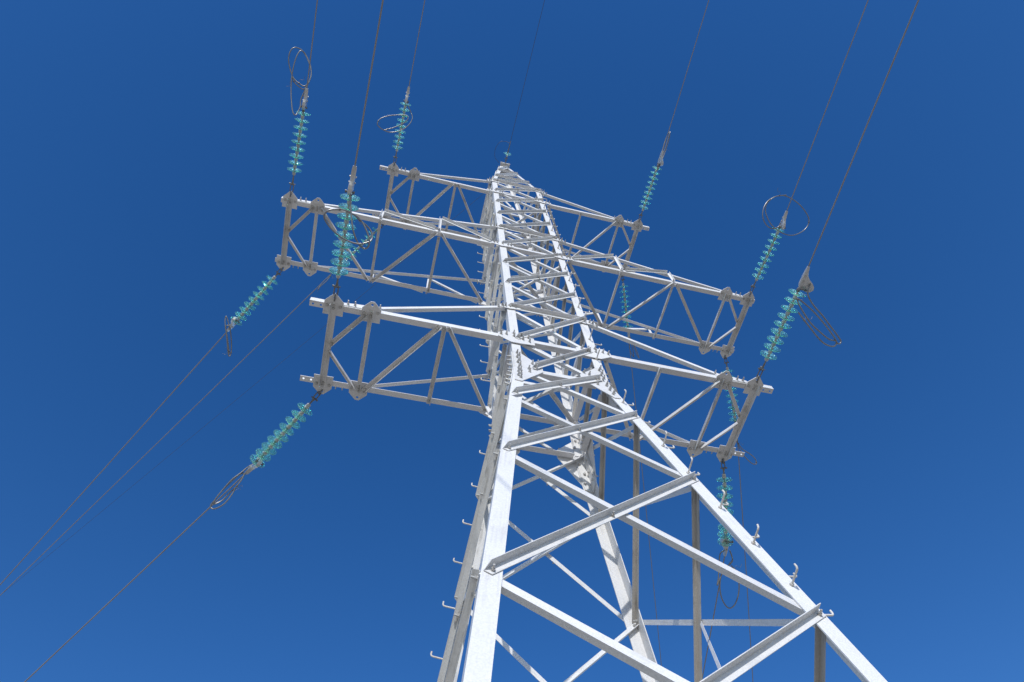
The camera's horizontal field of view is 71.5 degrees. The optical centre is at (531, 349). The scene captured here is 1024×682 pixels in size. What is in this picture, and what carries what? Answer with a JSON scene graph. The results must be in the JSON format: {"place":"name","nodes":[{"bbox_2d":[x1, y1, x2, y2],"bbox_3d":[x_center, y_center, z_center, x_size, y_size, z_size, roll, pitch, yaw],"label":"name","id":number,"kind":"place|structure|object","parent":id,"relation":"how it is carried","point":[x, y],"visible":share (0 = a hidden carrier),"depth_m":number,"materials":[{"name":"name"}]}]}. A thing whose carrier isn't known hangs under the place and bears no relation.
{"place":"outdoors","nodes":[
{"label":"outdoors","id":0,"kind":"place"},
{"bbox_2d":[0,0,1023,681],"label":"sky","id":1,"kind":"structure","parent":0,"point":[145,149],"materials":[{"name":"blue"}]},
{"bbox_3d":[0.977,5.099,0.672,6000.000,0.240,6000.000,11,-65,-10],"label":"ground","id":2,"kind":"structure","parent":0,"visible":0},
{"bbox_2d":[275,162,886,681],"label":"lattice tower","id":3,"kind":"structure","parent":2,"relation":"on","point":[485,586],"depth_m":9.19,"materials":[{"name":"metal"}]},
{"bbox_2d":[227,267,283,331],"bbox_3d":[-5.069,-0.916,13.044,0.246,0.453,1.590,41,-73,-21],"label":"insulator string","id":4,"kind":"object","parent":3,"relation":"attached to","point":[239,315],"visible":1,"depth_m":12.99,"materials":[{"name":"glass"}]},
{"bbox_2d":[0,316,231,584],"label":"power line","id":5,"kind":"object","parent":4,"relation":"attached to","point":[228,350],"visible":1,"depth_m":13.38,"materials":[{"name":"metal"}]},
{"bbox_2d":[245,389,322,473],"bbox_3d":[-3.402,1.139,9.753,0.246,0.412,1.646,41,-73,-21],"label":"insulator string","id":6,"kind":"object","parent":3,"relation":"attached to","point":[271,445],"visible":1,"depth_m":9.70,"materials":[{"name":"glass"}]},
{"bbox_2d":[24,464,252,681],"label":"power line","id":7,"kind":"object","parent":6,"relation":"attached to","point":[226,485],"visible":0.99,"depth_m":10.00,"materials":[{"name":"metal"}]},
{"bbox_2d":[287,88,309,196],"bbox_3d":[-3.957,-3.475,12.061,0.246,0.262,1.858,13,-65,-11],"label":"insulator string","id":8,"kind":"object","parent":3,"relation":"attached to","point":[296,156],"visible":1,"depth_m":12.02,"materials":[{"name":"glass"}]},
{"bbox_2d":[288,0,317,115],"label":"power line","id":9,"kind":"object","parent":8,"relation":"attached to","point":[309,70],"visible":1,"depth_m":11.74,"materials":[{"name":"metal"}]},
{"bbox_2d":[329,165,359,300],"bbox_3d":[-2.304,-1.387,8.734,0.252,0.254,1.760,11,-65,-10],"label":"insulator string","id":10,"kind":"object","parent":3,"relation":"attached to","point":[340,262],"visible":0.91,"depth_m":8.72,"materials":[{"name":"glass"}]},
{"bbox_2d":[323,0,383,248],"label":"power line","id":11,"kind":"object","parent":10,"relation":"attached to","point":[361,221],"visible":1,"depth_m":8.22,"materials":[{"name":"metal"}]},
{"bbox_2d":[343,224,383,260],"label":"insulator string","id":12,"kind":"object","parent":3,"relation":"attached to","point":[357,248],"visible":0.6,"depth_m":16.73,"materials":[{"name":"glass"}]},
{"bbox_2d":[0,273,332,595],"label":"power line","id":13,"kind":"object","parent":12,"relation":"hanging from","point":[320,285],"visible":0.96,"depth_m":17.21,"materials":[{"name":"metal"}]},
{"bbox_2d":[392,86,410,165],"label":"insulator string","id":14,"kind":"object","parent":3,"relation":"attached to","point":[399,136],"visible":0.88,"depth_m":15.77,"materials":[{"name":"glass"}]},
{"bbox_2d":[377,0,424,132],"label":"power line","id":15,"kind":"object","parent":14,"relation":"attached to","point":[409,85],"visible":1,"depth_m":15.20,"materials":[{"name":"metal"}]},
{"bbox_2d":[504,151,510,162],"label":"insulator string","id":16,"kind":"object","parent":3,"relation":"attached to","point":[507,153],"visible":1,"depth_m":21.77,"materials":[{"name":"glass"}]},
{"bbox_2d":[495,0,544,158],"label":"earth wire","id":17,"kind":"object","parent":16,"relation":"attached to","point":[523,87],"visible":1,"depth_m":20.81,"materials":[{"name":"metal"}]},
{"bbox_2d":[619,275,631,337],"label":"insulator string","id":18,"kind":"object","parent":3,"relation":"hanging from","point":[625,306],"visible":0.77,"depth_m":17.86,"materials":[{"name":"glass"}]},
{"bbox_2d":[629,337,661,665],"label":"power line","id":19,"kind":"object","parent":18,"relation":"hanging from","point":[643,482],"visible":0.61,"depth_m":18.98,"materials":[{"name":"metal"}]},
{"bbox_2d":[638,151,663,221],"bbox_3d":[2.810,-3.831,16.855,0.252,0.265,1.767,11,-65,-10],"label":"insulator string","id":20,"kind":"object","parent":3,"relation":"attached to","point":[651,183],"visible":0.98,"depth_m":16.81,"materials":[{"name":"glass"}]},
{"bbox_2d":[657,0,708,169],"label":"power line","id":21,"kind":"object","parent":20,"relation":"attached to","point":[679,96],"visible":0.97,"depth_m":16.05,"materials":[{"name":"metal"}]},
{"bbox_2d":[716,458,733,556],"bbox_3d":[2.931,2.419,10.847,0.246,0.582,1.564,-5,-63,-3],"label":"insulator string","id":22,"kind":"object","parent":3,"relation":"hanging from","point":[725,540],"visible":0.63,"depth_m":10.74,"materials":[{"name":"glass"}]},
{"bbox_2d":[702,550,741,679],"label":"power line","id":23,"kind":"object","parent":22,"relation":"hanging from","point":[719,581],"visible":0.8,"depth_m":10.96,"materials":[{"name":"metal"}]},
{"bbox_2d":[722,355,738,422],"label":"insulator string","id":24,"kind":"object","parent":3,"relation":"hanging from","point":[733,413],"visible":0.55,"depth_m":14.55,"materials":[{"name":"glass"}]},
{"bbox_2d":[736,439,756,681],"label":"power line","id":25,"kind":"object","parent":24,"relation":"hanging from","point":[738,444],"visible":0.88,"depth_m":15.07,"materials":[{"name":"metal"}]},
{"bbox_2d":[749,211,787,296],"bbox_3d":[4.503,-1.802,13.587,0.245,0.260,1.769,12,-65,-11],"label":"insulator string","id":26,"kind":"object","parent":3,"relation":"attached to","point":[781,228],"visible":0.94,"depth_m":13.55,"materials":[{"name":"glass"}]},
{"bbox_2d":[762,0,868,235],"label":"power line","id":27,"kind":"object","parent":26,"relation":"attached to","point":[766,203],"visible":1,"depth_m":13.02,"materials":[{"name":"metal"}]},
{"bbox_2d":[756,266,813,382],"bbox_3d":[3.458,-0.300,9.765,0.319,0.258,1.799,11,-65,-10],"label":"insulator string","id":28,"kind":"object","parent":3,"relation":"attached to","point":[804,283],"visible":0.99,"depth_m":9.71,"materials":[{"name":"glass"}]},
{"bbox_2d":[796,0,918,346],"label":"power line","id":29,"kind":"object","parent":28,"relation":"attached to","point":[820,332],"visible":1,"depth_m":9.24,"materials":[{"name":"metal"}]},
{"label":"insulator string","id":30,"kind":"object","parent":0,"visible":0},
{"bbox_2d":[7,193,483,589],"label":"earth wire","id":31,"kind":"object","parent":30,"relation":"attached to","point":[224,409],"visible":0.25,"depth_m":23.46,"materials":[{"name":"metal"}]}
]}

